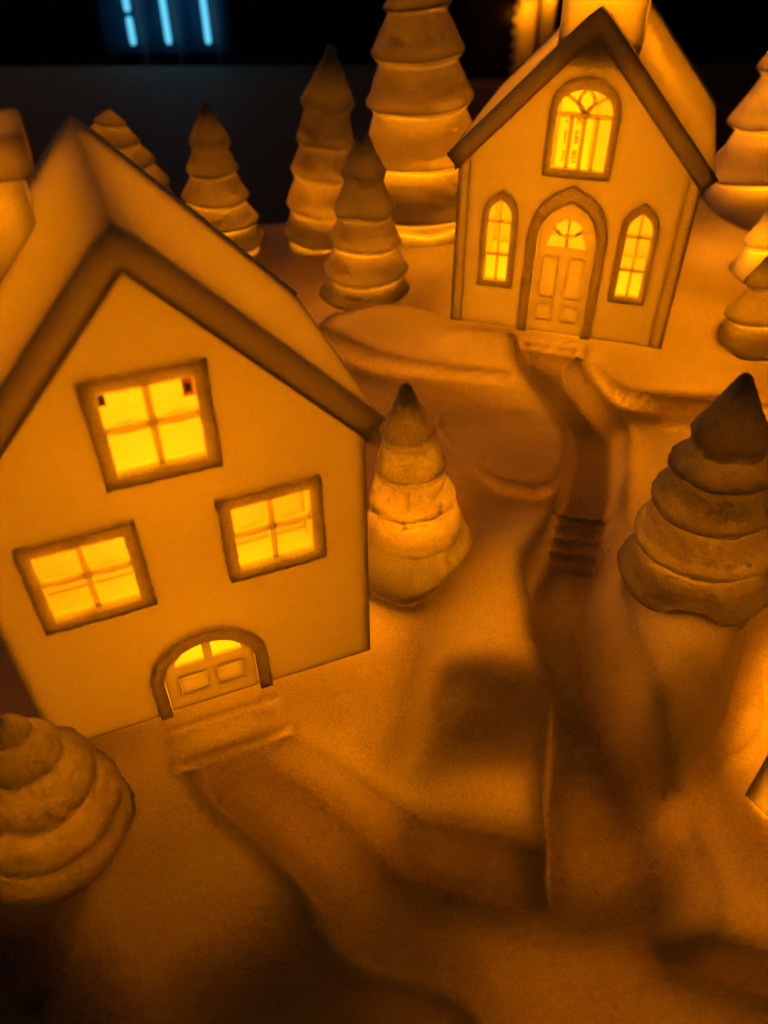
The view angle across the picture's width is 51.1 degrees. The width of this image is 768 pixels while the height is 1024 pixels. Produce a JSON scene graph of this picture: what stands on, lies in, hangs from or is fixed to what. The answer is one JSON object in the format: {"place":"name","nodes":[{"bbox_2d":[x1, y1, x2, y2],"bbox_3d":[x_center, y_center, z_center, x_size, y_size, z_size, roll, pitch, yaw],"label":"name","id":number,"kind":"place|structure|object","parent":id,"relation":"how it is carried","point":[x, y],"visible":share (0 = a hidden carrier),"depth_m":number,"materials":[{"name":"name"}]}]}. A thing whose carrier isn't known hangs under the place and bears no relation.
{"place":"outdoors","nodes":[
{"label":"outdoors","id":0,"kind":"place"},
{"bbox_2d":[0,63,760,223],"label":"tabletop","id":1,"kind":"object","parent":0,"point":[258,110],"depth_m":0.90,"materials":[{"name":"black"}]},
{"bbox_2d":[96,0,234,53],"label":"tube cabinet","id":2,"kind":"object","parent":1,"relation":"on","point":[113,14],"visible":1,"depth_m":1.04,"materials":[{"name":"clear glass"}]},
{"bbox_2d":[122,0,149,64],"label":"tube light","id":3,"kind":"object","parent":2,"relation":"attached to","point":[126,5],"visible":1,"depth_m":1.03,"materials":[{"name":"blue glass"}]},
{"bbox_2d":[159,0,183,64],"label":"tube light","id":4,"kind":"object","parent":2,"relation":"attached to","point":[164,14],"visible":1,"depth_m":1.03,"materials":[{"name":"blue glass"}]},
{"bbox_2d":[200,0,222,64],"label":"tube light","id":5,"kind":"object","parent":2,"relation":"attached to","point":[203,4],"visible":1,"depth_m":1.03,"materials":[{"name":"blue glass"}]},
{"bbox_2d":[456,0,556,78],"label":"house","id":6,"kind":"structure","parent":1,"relation":"on","point":[497,37],"depth_m":0.95,"materials":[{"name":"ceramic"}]},
{"bbox_2d":[0,198,767,1023],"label":"ground","id":7,"kind":"structure","parent":0,"point":[506,770],"depth_m":0.24,"materials":[{"name":"ceramic"}]},
{"bbox_2d":[0,713,136,910],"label":"tree","id":8,"kind":"object","parent":7,"relation":"on","point":[68,811],"visible":1,"depth_m":0.21,"materials":[{"name":"ceramic"}]},
{"bbox_2d":[90,107,171,191],"bbox_3d":[-0.152,-0.184,0.459,0.076,0.087,0.077,5,39,-5],"label":"tree","id":9,"kind":"object","parent":7,"relation":"on","point":[111,127],"visible":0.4,"depth_m":0.43,"materials":[{"name":"ceramic"}]},
{"bbox_2d":[0,107,385,739],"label":"gabled cottage","id":10,"kind":"structure","parent":7,"relation":"on","point":[132,292],"depth_m":0.20,"materials":[{"name":"ceramic"}]},
{"bbox_2d":[12,519,157,635],"label":"window frame","id":11,"kind":"structure","parent":10,"relation":"in","point":[23,556],"depth_m":0.21,"materials":[{"name":"ceramic"}]},
{"bbox_2d":[97,395,105,406],"bbox_3d":[-0.066,-0.028,0.184,0.003,0.008,0.002,-15,43,-16],"label":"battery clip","id":12,"kind":"object","parent":10,"relation":"attached to","point":[101,400],"visible":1,"depth_m":0.18,"materials":[{"name":"plastic"}]},
{"bbox_2d":[74,357,222,492],"bbox_3d":[-0.054,-0.021,0.188,0.029,0.031,0.004,-15,44,-16],"label":"window frame","id":13,"kind":"structure","parent":10,"relation":"in","point":[87,391],"depth_m":0.19,"materials":[{"name":"ceramic"}]},
{"bbox_2d":[180,377,194,395],"bbox_3d":[-0.047,-0.032,0.190,0.003,0.010,0.001,-15,44,-16],"label":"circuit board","id":14,"kind":"object","parent":10,"relation":"attached to","point":[187,386],"visible":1,"depth_m":0.19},
{"bbox_2d":[165,641,258,710],"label":"door","id":15,"kind":"structure","parent":10,"relation":"in","point":[235,666],"depth_m":0.25,"materials":[{"name":"ceramic"}]},
{"bbox_2d":[214,474,326,583],"bbox_3d":[-0.031,0.004,0.222,0.029,0.031,0.004,-15,44,-16],"label":"window frame","id":16,"kind":"structure","parent":10,"relation":"in","point":[276,561],"depth_m":0.22,"materials":[{"name":"ceramic"}]},
{"bbox_2d":[180,101,264,256],"bbox_3d":[-0.097,-0.187,0.457,0.054,0.086,0.055,1,41,-1],"label":"tree","id":17,"kind":"object","parent":7,"relation":"on","point":[215,193],"visible":0.83,"depth_m":0.45,"materials":[{"name":"ceramic"}]},
{"bbox_2d":[284,44,354,254],"bbox_3d":[-0.034,-0.199,0.449,0.041,0.111,0.042,5,41,-5],"label":"tree","id":18,"kind":"object","parent":7,"relation":"on","point":[324,138],"visible":0.84,"depth_m":0.44,"materials":[{"name":"ceramic"}]},
{"bbox_2d":[319,128,408,310],"bbox_3d":[-0.010,-0.144,0.398,0.048,0.087,0.049,0,41,0],"label":"tree","id":19,"kind":"object","parent":7,"relation":"on","point":[364,263],"visible":0.98,"depth_m":0.39,"materials":[{"name":"ceramic"}]},
{"bbox_2d":[367,383,471,604],"bbox_3d":[0.010,-0.009,0.286,0.066,0.085,0.066,-3,41,3],"label":"tree","id":20,"kind":"object","parent":7,"relation":"on","point":[419,541],"visible":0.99,"depth_m":0.28,"materials":[{"name":"ceramic"}]},
{"bbox_2d":[366,0,473,247],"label":"tree","id":21,"kind":"object","parent":7,"relation":"on","point":[420,97],"visible":0.79,"depth_m":0.42,"materials":[{"name":"ceramic"}]},
{"bbox_2d":[446,0,717,348],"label":"chapel","id":22,"kind":"structure","parent":7,"relation":"on","point":[642,181],"depth_m":0.33,"materials":[{"name":"ceramic"}]},
{"bbox_2d":[477,190,517,288],"label":"window frame","id":23,"kind":"structure","parent":22,"relation":"in","point":[506,282],"depth_m":0.35,"materials":[{"name":"ceramic"}]},
{"bbox_2d":[527,204,595,335],"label":"door","id":24,"kind":"structure","parent":22,"relation":"in","point":[549,298],"depth_m":0.36,"materials":[{"name":"ceramic"}]},
{"bbox_2d":[554,90,597,167],"bbox_3d":[0.095,-0.186,0.403,0.016,0.050,0.002,9,42,10],"label":"window pane","id":25,"kind":"object","parent":22,"relation":"attached to","point":[568,104],"visible":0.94,"depth_m":0.40,"materials":[{"name":"yellow glass"}]},
{"bbox_2d":[541,76,621,180],"bbox_3d":[0.079,-0.151,0.316,0.028,0.038,0.004,11,43,13],"label":"window frame","id":26,"kind":"structure","parent":22,"relation":"in","point":[585,83],"depth_m":0.31,"materials":[{"name":"ceramic"}]},
{"bbox_2d":[607,203,659,305],"label":"window frame","id":27,"kind":"structure","parent":22,"relation":"in","point":[644,210],"depth_m":0.34,"materials":[{"name":"ceramic"}]},
{"bbox_2d":[617,372,767,631],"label":"tree","id":28,"kind":"object","parent":7,"relation":"on","point":[696,541],"visible":1,"depth_m":0.23,"materials":[{"name":"ceramic"}]},
{"bbox_2d":[700,52,767,230],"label":"tree","id":29,"kind":"object","parent":7,"relation":"on","point":[736,193],"visible":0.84,"depth_m":0.47,"materials":[{"name":"ceramic"}]},
{"bbox_2d":[718,255,767,362],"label":"tree","id":30,"kind":"object","parent":7,"relation":"on","point":[743,331],"visible":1,"depth_m":0.35,"materials":[{"name":"ceramic"}]},
{"bbox_2d":[729,205,767,284],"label":"tree","id":31,"kind":"object","parent":7,"relation":"on","point":[746,262],"visible":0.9,"depth_m":0.41,"materials":[{"name":"ceramic"}]},
{"bbox_2d":[0,0,767,66],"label":"room wall","id":32,"kind":"structure","parent":0,"point":[70,33],"depth_m":1.31,"materials":[{"name":"black paint"}]},
{"bbox_2d":[745,755,767,816],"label":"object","id":33,"kind":"structure","parent":0,"point":[756,793],"depth_m":0.23,"materials":[{"name":"ceramic"}]}
]}

